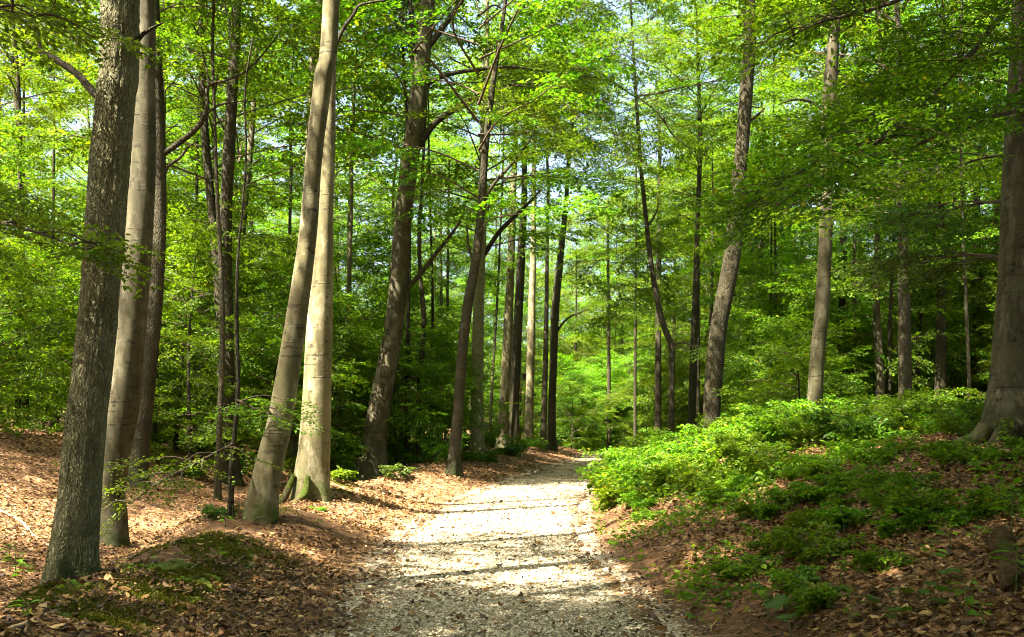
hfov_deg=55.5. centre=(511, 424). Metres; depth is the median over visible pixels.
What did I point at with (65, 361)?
beech sapling
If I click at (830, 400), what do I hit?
bramble shrub
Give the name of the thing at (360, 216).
forest tree
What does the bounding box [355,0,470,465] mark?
slender tree
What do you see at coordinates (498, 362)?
beech sapling
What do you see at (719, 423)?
bramble shrub
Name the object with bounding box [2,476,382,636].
moss
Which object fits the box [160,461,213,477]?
woodland shrub
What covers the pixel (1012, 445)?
bramble shrub
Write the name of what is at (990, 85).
slender tree
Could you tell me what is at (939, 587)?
maple seedling
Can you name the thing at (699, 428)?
bramble shrub
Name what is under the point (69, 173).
forest tree
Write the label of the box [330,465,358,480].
woodland shrub
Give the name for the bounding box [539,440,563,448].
woodland shrub
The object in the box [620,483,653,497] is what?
bramble shrub
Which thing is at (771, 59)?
forest tree
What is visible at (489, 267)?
beech sapling
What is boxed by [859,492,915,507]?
bramble shrub
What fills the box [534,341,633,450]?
beech sapling
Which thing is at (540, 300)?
beech sapling
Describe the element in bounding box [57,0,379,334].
beech tree
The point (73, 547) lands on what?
oak tree
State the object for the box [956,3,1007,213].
forest tree
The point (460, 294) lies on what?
beech sapling
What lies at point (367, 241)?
beech sapling
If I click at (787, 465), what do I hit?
bramble shrub
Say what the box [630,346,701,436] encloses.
beech sapling
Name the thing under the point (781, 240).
beech sapling
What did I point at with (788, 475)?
bramble shrub
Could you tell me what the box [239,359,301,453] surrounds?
beech sapling
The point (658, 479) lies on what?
bramble shrub
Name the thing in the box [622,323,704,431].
beech sapling
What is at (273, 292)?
beech sapling
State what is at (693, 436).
bramble shrub
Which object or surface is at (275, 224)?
forest tree
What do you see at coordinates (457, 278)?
forest tree
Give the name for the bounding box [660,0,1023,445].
beech tree
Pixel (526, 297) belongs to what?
beech sapling
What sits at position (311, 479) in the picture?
beech tree
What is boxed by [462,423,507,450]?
woodland shrub
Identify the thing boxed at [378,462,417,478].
woodland shrub
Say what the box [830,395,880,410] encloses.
bramble shrub
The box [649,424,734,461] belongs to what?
bramble shrub
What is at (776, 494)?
bramble shrub
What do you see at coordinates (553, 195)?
sky
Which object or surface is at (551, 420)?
beech tree
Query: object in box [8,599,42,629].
beech seedling
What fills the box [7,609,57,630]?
fallen branch
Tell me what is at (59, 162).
forest tree
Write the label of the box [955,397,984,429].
woodland shrub
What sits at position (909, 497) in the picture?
bramble shrub
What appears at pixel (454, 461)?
beech tree
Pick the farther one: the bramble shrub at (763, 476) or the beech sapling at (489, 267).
the beech sapling at (489, 267)
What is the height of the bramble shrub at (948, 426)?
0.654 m
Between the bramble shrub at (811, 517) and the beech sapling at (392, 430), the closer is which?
the bramble shrub at (811, 517)
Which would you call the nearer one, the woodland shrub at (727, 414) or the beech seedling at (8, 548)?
the beech seedling at (8, 548)
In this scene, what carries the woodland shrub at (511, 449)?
on the ground at (592, 541)
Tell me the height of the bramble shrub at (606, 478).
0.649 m
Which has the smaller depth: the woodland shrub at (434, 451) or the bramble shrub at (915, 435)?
the bramble shrub at (915, 435)
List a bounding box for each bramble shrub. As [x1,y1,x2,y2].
[574,465,635,489]
[577,447,657,469]
[578,475,594,492]
[589,470,650,496]
[590,463,628,489]
[591,480,636,509]
[595,446,641,464]
[596,446,682,488]
[608,447,664,470]
[615,494,634,507]
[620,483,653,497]
[624,439,641,447]
[624,452,704,474]
[625,494,661,510]
[626,485,673,497]
[628,436,701,454]
[628,511,655,521]
[633,491,665,502]
[634,466,696,492]
[635,435,664,445]
[638,427,691,445]
[638,432,688,441]
[638,436,671,452]
[639,507,664,519]
[640,465,707,485]
[641,443,705,463]
[642,476,682,493]
[648,461,706,468]
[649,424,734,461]
[649,463,709,488]
[652,452,700,467]
[658,442,707,452]
[666,467,736,489]
[668,439,721,459]
[673,457,707,464]
[674,460,724,473]
[674,474,707,490]
[683,434,711,442]
[686,413,747,435]
[689,453,757,472]
[692,485,755,504]
[693,442,720,458]
[702,422,741,433]
[702,483,739,500]
[702,551,781,580]
[705,430,785,464]
[707,435,797,467]
[707,473,747,485]
[711,417,799,448]
[712,418,765,434]
[716,488,742,504]
[722,415,772,434]
[723,474,771,490]
[724,430,786,448]
[725,423,791,448]
[726,469,774,489]
[727,403,800,424]
[727,406,761,417]
[727,497,780,518]
[732,452,811,479]
[733,413,776,430]
[735,401,817,445]
[736,483,761,489]
[739,449,795,457]
[740,441,794,453]
[740,524,829,555]
[749,498,792,519]
[759,483,820,505]
[759,563,825,587]
[760,413,787,423]
[762,520,866,563]
[766,397,861,419]
[766,416,807,439]
[768,400,878,433]
[769,398,839,410]
[771,573,857,618]
[772,460,814,479]
[779,467,802,480]
[781,516,815,529]
[782,405,868,433]
[784,507,830,523]
[787,453,827,460]
[787,454,823,466]
[787,479,855,503]
[790,458,847,480]
[795,483,834,498]
[795,506,839,530]
[796,451,826,459]
[796,455,828,460]
[801,458,840,469]
[807,469,860,485]
[810,458,847,466]
[811,508,874,529]
[815,499,880,530]
[823,393,891,410]
[824,440,898,462]
[825,447,856,460]
[827,469,883,490]
[827,491,862,506]
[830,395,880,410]
[841,542,919,573]
[847,447,900,464]
[847,467,943,492]
[847,480,963,522]
[848,438,875,447]
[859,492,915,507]
[869,514,925,537]
[870,436,925,453]
[875,410,953,429]
[876,413,939,434]
[882,433,922,439]
[883,406,929,428]
[886,498,982,532]
[892,418,940,434]
[918,436,976,453]
[923,441,994,465]
[928,398,984,435]
[954,483,1023,522]
[981,444,1023,462]
[996,435,1023,450]
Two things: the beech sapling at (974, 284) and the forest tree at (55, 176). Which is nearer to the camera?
the beech sapling at (974, 284)
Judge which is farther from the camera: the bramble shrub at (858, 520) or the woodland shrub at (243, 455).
the woodland shrub at (243, 455)
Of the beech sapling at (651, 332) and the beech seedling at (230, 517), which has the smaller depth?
the beech seedling at (230, 517)
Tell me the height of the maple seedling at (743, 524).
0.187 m
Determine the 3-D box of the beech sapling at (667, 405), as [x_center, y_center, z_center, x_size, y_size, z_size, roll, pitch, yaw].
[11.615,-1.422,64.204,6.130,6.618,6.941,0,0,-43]
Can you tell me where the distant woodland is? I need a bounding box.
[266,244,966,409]
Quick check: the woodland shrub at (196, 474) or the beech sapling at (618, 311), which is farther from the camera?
the beech sapling at (618, 311)
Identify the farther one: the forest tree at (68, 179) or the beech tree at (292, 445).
the forest tree at (68, 179)
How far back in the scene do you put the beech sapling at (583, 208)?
95.78 m
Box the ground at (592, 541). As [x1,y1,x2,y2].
[0,391,1023,636]
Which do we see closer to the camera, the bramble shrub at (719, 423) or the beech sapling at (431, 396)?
the bramble shrub at (719, 423)
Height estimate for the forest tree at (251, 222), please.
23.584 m
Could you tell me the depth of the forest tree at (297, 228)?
55.06 m
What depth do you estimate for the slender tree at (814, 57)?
41.99 m
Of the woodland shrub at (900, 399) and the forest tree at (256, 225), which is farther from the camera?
the forest tree at (256, 225)
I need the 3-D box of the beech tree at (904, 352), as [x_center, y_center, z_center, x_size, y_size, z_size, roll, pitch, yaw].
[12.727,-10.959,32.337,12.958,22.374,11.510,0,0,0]
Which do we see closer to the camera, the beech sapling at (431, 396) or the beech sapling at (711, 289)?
the beech sapling at (431, 396)
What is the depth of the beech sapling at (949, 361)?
40.58 m
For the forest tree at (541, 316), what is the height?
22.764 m
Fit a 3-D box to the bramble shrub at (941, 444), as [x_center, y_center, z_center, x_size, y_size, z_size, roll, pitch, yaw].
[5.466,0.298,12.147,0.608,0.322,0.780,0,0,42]
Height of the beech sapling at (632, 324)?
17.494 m
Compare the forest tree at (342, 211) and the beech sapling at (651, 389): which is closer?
the beech sapling at (651, 389)
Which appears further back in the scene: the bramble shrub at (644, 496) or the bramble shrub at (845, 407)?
the bramble shrub at (845, 407)
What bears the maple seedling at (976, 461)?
on the ground at (592, 541)
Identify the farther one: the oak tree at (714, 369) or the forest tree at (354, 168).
the forest tree at (354, 168)
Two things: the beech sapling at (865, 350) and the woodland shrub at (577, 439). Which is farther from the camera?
the woodland shrub at (577, 439)
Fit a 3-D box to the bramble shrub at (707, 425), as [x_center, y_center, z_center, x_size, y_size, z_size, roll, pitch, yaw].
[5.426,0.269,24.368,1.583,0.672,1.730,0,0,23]
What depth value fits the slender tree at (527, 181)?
45.58 m
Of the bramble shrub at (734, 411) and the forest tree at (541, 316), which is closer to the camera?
the bramble shrub at (734, 411)
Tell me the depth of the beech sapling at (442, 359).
33.59 m
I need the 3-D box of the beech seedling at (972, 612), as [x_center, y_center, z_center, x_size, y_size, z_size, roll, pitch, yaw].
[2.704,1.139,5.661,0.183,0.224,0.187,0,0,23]
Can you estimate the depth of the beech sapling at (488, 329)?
71.28 m
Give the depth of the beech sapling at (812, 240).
52.60 m
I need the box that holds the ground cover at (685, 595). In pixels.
[589,410,1023,624]
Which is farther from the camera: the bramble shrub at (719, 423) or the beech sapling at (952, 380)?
the beech sapling at (952, 380)
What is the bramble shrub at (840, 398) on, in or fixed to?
on the ground at (592, 541)
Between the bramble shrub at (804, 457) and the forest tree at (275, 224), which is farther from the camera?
the forest tree at (275, 224)
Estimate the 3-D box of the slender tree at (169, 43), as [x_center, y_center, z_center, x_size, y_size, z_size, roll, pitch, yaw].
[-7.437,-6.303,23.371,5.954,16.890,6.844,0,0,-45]
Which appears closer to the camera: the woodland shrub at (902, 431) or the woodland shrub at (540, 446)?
the woodland shrub at (902, 431)
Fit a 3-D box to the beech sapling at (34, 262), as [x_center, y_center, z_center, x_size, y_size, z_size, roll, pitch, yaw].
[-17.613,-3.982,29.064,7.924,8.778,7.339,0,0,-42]
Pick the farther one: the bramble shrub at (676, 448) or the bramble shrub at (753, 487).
the bramble shrub at (676, 448)
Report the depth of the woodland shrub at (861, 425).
17.35 m
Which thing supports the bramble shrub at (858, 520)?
on the ground at (592, 541)
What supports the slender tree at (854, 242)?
on the ground at (592, 541)
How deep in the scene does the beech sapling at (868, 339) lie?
50.83 m
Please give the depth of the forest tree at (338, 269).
66.25 m
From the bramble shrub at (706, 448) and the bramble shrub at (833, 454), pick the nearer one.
the bramble shrub at (833, 454)
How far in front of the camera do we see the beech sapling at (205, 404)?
38.14 m
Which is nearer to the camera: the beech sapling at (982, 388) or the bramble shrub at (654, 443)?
the bramble shrub at (654, 443)
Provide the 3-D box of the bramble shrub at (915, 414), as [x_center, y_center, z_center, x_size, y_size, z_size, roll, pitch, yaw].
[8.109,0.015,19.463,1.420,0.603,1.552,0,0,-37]
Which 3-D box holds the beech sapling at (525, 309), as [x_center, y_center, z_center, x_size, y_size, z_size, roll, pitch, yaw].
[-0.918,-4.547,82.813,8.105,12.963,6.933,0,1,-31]
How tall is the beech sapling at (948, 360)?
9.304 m
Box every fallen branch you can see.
[0,509,48,545]
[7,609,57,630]
[202,472,244,492]
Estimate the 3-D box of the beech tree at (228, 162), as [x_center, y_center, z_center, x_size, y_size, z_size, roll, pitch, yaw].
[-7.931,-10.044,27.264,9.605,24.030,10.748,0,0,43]
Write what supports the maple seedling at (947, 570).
on the ground at (592, 541)
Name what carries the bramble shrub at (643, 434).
on the ground at (592, 541)
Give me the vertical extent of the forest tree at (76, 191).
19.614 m
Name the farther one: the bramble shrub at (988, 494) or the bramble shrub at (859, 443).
the bramble shrub at (859, 443)
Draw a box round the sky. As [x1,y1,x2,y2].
[0,0,1011,384]
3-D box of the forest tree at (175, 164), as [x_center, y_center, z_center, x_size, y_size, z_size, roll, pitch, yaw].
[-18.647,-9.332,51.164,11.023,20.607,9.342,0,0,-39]
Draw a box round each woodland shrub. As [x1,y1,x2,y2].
[150,413,184,442]
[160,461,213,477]
[197,504,237,519]
[239,450,256,457]
[308,505,326,511]
[330,444,365,471]
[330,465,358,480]
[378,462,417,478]
[387,435,432,455]
[387,445,426,458]
[407,432,470,462]
[432,439,462,457]
[461,447,502,462]
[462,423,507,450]
[493,433,539,454]
[493,444,524,457]
[521,438,538,446]
[526,438,549,449]
[535,430,579,441]
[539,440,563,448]
[558,437,586,449]
[619,427,667,439]
[622,435,651,446]
[720,411,760,419]
[736,397,805,411]
[765,409,854,444]
[802,407,893,443]
[814,399,917,431]
[835,424,918,442]
[836,391,917,428]
[898,412,941,423]
[904,386,969,410]
[907,394,983,419]
[914,392,952,408]
[919,408,978,433]
[940,387,985,415]
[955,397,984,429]
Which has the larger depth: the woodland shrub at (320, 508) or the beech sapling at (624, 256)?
the beech sapling at (624, 256)
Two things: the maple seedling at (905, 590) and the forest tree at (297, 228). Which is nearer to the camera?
the maple seedling at (905, 590)
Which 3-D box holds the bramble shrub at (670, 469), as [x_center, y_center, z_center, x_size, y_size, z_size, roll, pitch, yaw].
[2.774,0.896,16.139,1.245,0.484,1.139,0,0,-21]
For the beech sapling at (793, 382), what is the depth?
29.09 m
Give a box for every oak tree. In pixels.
[14,0,281,487]
[38,0,163,585]
[334,0,623,454]
[642,0,891,427]
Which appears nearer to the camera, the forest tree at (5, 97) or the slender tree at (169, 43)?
the slender tree at (169, 43)
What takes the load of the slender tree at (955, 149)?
on the ground at (592, 541)
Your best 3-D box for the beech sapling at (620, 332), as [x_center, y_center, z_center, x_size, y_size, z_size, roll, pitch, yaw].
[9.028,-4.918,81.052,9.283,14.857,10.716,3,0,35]
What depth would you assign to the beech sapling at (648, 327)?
70.19 m
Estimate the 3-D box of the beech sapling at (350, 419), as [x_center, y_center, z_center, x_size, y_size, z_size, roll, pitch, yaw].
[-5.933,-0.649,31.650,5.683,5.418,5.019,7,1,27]
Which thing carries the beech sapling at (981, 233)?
on the ground at (592, 541)
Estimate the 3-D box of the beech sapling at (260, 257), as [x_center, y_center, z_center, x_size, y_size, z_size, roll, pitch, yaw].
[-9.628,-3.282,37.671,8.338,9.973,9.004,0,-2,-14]
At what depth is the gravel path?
10.79 m
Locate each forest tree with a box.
[0,3,96,192]
[0,6,167,246]
[0,27,47,232]
[0,57,92,418]
[0,95,12,108]
[1,121,84,270]
[2,0,306,444]
[3,113,87,415]
[4,56,193,271]
[4,155,80,240]
[17,142,88,273]
[26,153,87,253]
[51,162,188,272]
[56,98,259,424]
[62,0,340,444]
[63,53,267,255]
[87,115,243,293]
[166,45,338,276]
[166,45,341,426]
[166,146,282,306]
[176,90,301,291]
[222,5,451,251]
[254,46,452,435]
[254,197,301,314]
[254,209,300,311]
[255,126,391,307]
[265,158,388,283]
[271,128,396,302]
[333,70,499,433]
[358,110,515,438]
[361,158,509,438]
[411,173,490,295]
[436,151,573,425]
[484,211,579,429]
[486,205,560,322]
[525,235,589,328]
[629,0,849,379]
[643,109,772,299]
[665,74,783,260]
[715,0,978,398]
[741,0,971,403]
[754,88,865,264]
[755,73,856,257]
[866,103,994,401]
[867,3,1006,208]
[869,0,1010,400]
[890,8,1007,241]
[893,0,1008,213]
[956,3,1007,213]
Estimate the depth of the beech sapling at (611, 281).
83.97 m
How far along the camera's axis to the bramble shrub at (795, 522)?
10.29 m
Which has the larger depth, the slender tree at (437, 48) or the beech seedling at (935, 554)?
the slender tree at (437, 48)
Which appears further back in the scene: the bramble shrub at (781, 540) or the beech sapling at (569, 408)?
the beech sapling at (569, 408)
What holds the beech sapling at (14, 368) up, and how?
on the ground at (592, 541)
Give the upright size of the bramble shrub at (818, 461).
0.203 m
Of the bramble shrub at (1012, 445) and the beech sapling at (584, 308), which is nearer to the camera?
the bramble shrub at (1012, 445)
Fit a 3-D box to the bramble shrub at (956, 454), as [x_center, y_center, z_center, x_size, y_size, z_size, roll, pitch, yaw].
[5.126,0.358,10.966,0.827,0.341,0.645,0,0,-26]
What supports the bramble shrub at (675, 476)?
on the ground at (592, 541)
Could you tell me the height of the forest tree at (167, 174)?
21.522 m
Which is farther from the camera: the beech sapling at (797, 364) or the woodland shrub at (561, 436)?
the woodland shrub at (561, 436)
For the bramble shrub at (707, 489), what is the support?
on the ground at (592, 541)
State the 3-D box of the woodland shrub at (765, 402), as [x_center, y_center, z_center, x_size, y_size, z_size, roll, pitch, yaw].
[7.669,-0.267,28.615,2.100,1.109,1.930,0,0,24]
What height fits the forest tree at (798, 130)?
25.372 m
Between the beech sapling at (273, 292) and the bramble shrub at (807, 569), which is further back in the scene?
the beech sapling at (273, 292)
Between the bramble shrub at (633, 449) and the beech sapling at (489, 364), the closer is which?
the bramble shrub at (633, 449)
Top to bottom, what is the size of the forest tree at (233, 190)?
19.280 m
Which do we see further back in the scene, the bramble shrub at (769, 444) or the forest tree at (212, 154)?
the forest tree at (212, 154)
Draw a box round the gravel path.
[331,452,675,636]
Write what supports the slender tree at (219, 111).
on the ground at (592, 541)
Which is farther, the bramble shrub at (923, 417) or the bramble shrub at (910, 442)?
the bramble shrub at (923, 417)
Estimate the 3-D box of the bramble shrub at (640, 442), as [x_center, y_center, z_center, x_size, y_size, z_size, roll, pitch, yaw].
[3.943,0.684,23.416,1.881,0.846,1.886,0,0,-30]
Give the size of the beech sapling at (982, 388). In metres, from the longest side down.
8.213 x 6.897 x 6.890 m
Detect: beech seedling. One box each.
[0,542,16,558]
[1,551,26,577]
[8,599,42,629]
[11,564,36,587]
[55,579,82,592]
[116,563,135,576]
[212,547,227,561]
[220,516,234,526]
[707,537,735,565]
[756,515,769,525]
[830,511,853,534]
[831,554,859,583]
[842,607,859,620]
[859,460,875,470]
[917,539,947,569]
[929,523,958,549]
[949,578,983,617]
[960,600,993,628]
[966,525,991,544]
[967,462,989,476]
[988,542,1023,592]
[989,494,1023,531]
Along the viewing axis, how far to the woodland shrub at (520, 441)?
41.51 m
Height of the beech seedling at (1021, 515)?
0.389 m
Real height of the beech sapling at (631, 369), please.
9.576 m
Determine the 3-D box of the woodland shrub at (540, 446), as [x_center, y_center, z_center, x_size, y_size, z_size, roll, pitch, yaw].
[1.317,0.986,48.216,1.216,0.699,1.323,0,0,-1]
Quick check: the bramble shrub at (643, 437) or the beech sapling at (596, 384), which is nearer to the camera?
the bramble shrub at (643, 437)
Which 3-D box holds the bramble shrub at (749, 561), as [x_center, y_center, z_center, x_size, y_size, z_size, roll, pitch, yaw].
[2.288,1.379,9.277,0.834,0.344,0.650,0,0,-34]
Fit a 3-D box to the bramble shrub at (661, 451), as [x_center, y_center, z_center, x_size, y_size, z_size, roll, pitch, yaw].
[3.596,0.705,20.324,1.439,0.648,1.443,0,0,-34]
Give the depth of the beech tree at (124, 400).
16.43 m
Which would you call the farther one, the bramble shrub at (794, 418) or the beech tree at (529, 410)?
the beech tree at (529, 410)
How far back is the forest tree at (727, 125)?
68.92 m
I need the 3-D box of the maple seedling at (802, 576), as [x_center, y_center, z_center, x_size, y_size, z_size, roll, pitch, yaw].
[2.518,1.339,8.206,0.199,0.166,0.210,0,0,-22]
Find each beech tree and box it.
[0,0,165,299]
[0,0,401,403]
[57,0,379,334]
[61,0,361,486]
[99,0,156,546]
[159,0,453,464]
[224,0,710,481]
[241,0,339,524]
[279,0,389,503]
[287,0,637,477]
[457,0,566,448]
[466,0,585,447]
[490,51,569,438]
[521,42,625,451]
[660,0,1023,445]
[689,0,1011,409]
[768,0,1011,403]
[772,0,1007,400]
[778,0,839,409]
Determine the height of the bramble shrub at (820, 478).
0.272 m
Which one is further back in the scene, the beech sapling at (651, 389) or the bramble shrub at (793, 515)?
the beech sapling at (651, 389)
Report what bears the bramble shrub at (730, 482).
on the ground at (592, 541)
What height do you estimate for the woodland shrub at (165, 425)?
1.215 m
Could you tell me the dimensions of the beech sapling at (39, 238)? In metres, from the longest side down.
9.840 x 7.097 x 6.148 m
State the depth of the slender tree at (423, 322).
32.93 m
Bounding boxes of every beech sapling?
[0,107,85,420]
[0,145,85,427]
[0,210,81,438]
[0,226,67,408]
[0,230,79,418]
[0,272,59,423]
[0,272,76,429]
[0,278,197,413]
[0,281,53,418]
[0,282,195,443]
[4,176,169,315]
[13,330,73,428]
[15,246,77,429]
[25,239,73,423]
[28,264,80,424]
[35,191,333,452]
[54,219,233,400]
[55,314,206,439]
[62,199,302,470]
[152,294,264,451]
[159,257,305,451]
[159,328,212,439]
[160,277,214,443]
[160,296,266,431]
[162,149,267,434]
[162,223,261,437]
[164,231,371,456]
[165,365,261,448]
[169,263,387,481]
[232,155,374,314]
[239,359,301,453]
[241,322,422,473]
[242,276,366,432]
[244,206,457,464]
[253,262,377,316]
[259,304,369,437]
[260,288,396,451]
[331,251,485,454]
[331,340,477,463]
[332,312,410,442]
[333,164,470,355]
[342,319,505,465]
[343,371,452,446]
[344,275,387,315]
[368,310,503,451]
[373,260,491,434]
[402,359,516,452]
[405,256,525,439]
[412,178,555,401]
[413,304,490,439]
[437,383,484,442]
[438,257,514,407]
[462,381,523,430]
[469,295,548,415]
[469,343,536,436]
[484,294,542,408]
[484,313,549,437]
[496,207,653,420]
[519,374,541,437]
[519,403,547,437]
[521,347,569,431]
[521,353,606,446]
[524,271,618,414]
[525,186,664,354]
[533,372,617,448]
[534,338,606,401]
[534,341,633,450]
[534,364,625,449]
[535,316,613,436]
[536,285,626,427]
[537,353,625,450]
[540,216,678,442]
[556,369,630,447]
[557,357,654,451]
[564,175,696,367]
[566,261,661,412]
[571,279,662,448]
[571,368,647,450]
[575,384,640,451]
[579,313,654,414]
[582,164,767,413]
[587,340,678,446]
[603,374,679,446]
[606,348,680,438]
[607,99,791,402]
[615,204,741,412]
[619,146,813,422]
[620,355,701,432]
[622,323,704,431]
[624,270,690,413]
[627,357,686,433]
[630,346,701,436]
[631,303,704,431]
[632,148,818,407]
[632,355,700,432]
[639,160,818,409]
[644,128,884,394]
[646,163,850,403]
[653,140,817,402]
[656,144,815,348]
[661,167,816,406]
[666,137,849,398]
[668,212,812,407]
[700,273,810,412]
[707,253,874,403]
[712,318,867,413]
[731,317,870,405]
[732,218,897,406]
[735,356,846,407]
[738,256,894,403]
[759,142,896,379]
[773,181,968,404]
[788,234,887,377]
[790,108,998,401]
[802,295,897,404]
[805,302,897,402]
[816,51,1006,401]
[825,316,897,399]
[831,167,993,397]
[846,311,959,404]
[851,306,966,396]
[861,133,994,396]
[862,296,897,384]
[882,212,999,400]
[884,208,993,397]
[893,282,992,400]
[924,250,998,395]
[927,197,1000,383]
[931,239,994,397]
[933,177,994,359]
[954,227,998,310]
[978,303,995,362]
[978,372,988,379]
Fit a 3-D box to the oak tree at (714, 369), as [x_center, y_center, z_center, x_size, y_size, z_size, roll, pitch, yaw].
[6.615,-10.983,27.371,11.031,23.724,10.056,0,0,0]
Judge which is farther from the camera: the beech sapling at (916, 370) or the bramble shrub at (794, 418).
the beech sapling at (916, 370)
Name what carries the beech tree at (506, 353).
on the ground at (592, 541)
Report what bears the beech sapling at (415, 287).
on the ground at (592, 541)
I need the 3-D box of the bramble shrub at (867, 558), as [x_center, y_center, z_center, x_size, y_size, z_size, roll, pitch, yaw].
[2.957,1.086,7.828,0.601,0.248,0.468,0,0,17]
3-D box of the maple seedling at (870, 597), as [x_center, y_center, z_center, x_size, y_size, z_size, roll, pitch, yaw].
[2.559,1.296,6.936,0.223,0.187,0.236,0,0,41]
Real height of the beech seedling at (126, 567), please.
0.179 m
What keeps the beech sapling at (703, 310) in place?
on the ground at (592, 541)
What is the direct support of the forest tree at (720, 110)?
on the ground at (592, 541)
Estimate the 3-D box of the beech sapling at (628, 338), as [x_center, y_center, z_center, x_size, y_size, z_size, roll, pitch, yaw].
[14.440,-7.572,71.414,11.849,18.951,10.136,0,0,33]
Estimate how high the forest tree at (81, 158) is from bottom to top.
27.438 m
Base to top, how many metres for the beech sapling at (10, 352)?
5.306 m
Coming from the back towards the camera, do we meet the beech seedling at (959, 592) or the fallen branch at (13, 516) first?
the fallen branch at (13, 516)
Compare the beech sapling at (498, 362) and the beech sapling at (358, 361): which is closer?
the beech sapling at (358, 361)
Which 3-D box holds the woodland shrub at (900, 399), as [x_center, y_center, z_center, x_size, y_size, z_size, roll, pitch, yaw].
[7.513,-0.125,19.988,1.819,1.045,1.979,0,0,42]
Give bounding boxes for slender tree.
[0,0,96,428]
[0,0,181,426]
[0,8,78,219]
[2,5,98,428]
[13,0,305,447]
[100,37,323,539]
[156,0,291,500]
[162,1,303,441]
[258,11,346,297]
[268,0,447,464]
[290,0,367,104]
[333,107,460,439]
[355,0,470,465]
[374,24,475,457]
[377,0,491,462]
[392,31,573,450]
[398,101,492,439]
[497,79,607,449]
[498,0,766,441]
[566,86,717,442]
[569,189,642,449]
[577,49,758,434]
[583,0,820,428]
[634,0,741,425]
[701,0,810,383]
[718,0,904,216]
[731,2,819,385]
[750,1,938,399]
[787,7,923,403]
[849,0,1010,398]
[874,2,969,331]
[911,0,1009,282]
[959,0,971,398]
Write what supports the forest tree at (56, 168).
on the ground at (592, 541)
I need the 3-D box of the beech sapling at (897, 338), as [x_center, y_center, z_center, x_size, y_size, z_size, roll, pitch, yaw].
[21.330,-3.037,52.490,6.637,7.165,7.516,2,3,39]
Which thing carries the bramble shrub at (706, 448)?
on the ground at (592, 541)
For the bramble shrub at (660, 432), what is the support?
on the ground at (592, 541)
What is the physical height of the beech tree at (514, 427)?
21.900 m
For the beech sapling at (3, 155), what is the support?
on the ground at (592, 541)
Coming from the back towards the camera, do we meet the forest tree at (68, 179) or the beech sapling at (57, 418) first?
the forest tree at (68, 179)
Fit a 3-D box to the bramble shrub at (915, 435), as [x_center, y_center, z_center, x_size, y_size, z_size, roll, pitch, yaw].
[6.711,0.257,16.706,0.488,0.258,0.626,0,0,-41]
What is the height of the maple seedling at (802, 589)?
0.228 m
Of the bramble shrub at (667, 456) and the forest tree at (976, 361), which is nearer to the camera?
the bramble shrub at (667, 456)
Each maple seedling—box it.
[733,523,748,533]
[745,583,797,619]
[761,593,811,634]
[793,586,830,610]
[795,572,820,582]
[854,594,881,612]
[879,606,915,621]
[888,587,914,598]
[917,581,954,608]
[934,566,962,584]
[967,460,985,466]
[990,445,1012,461]
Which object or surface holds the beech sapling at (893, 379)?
on the ground at (592, 541)
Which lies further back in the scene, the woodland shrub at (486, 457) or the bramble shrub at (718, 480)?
the woodland shrub at (486, 457)
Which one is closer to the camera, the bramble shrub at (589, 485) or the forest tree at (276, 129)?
the bramble shrub at (589, 485)
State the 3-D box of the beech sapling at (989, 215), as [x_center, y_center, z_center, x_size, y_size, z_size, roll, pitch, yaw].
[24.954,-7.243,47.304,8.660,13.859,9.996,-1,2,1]
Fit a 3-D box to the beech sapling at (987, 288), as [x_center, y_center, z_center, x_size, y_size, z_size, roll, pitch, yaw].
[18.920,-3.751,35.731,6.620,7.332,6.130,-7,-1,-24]
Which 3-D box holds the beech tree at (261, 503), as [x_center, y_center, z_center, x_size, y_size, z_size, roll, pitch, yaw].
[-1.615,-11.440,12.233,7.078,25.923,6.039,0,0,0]
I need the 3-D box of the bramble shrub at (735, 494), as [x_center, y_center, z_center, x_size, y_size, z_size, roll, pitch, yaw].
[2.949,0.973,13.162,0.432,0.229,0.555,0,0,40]
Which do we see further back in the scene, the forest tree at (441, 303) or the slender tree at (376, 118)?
the forest tree at (441, 303)
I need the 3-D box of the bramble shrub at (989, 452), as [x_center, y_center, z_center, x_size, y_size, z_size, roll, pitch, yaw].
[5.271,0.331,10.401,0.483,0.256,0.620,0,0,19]
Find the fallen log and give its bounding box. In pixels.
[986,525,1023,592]
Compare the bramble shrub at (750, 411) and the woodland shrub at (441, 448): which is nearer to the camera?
the bramble shrub at (750, 411)
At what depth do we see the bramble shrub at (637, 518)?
14.70 m
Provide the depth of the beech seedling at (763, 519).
10.72 m
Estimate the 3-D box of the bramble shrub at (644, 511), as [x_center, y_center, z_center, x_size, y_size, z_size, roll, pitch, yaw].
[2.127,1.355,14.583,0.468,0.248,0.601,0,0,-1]
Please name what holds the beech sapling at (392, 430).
on the ground at (592, 541)
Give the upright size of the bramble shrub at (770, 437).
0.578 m
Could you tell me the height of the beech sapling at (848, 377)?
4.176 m
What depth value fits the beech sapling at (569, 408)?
58.73 m
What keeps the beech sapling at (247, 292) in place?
on the ground at (592, 541)
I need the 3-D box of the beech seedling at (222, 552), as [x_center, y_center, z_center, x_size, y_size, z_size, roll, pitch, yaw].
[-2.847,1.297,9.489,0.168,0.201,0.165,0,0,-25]
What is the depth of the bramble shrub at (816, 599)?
7.43 m
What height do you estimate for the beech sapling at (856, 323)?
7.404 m
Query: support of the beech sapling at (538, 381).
on the ground at (592, 541)
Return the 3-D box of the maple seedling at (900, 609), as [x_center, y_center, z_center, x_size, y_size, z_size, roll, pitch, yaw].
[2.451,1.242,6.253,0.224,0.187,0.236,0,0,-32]

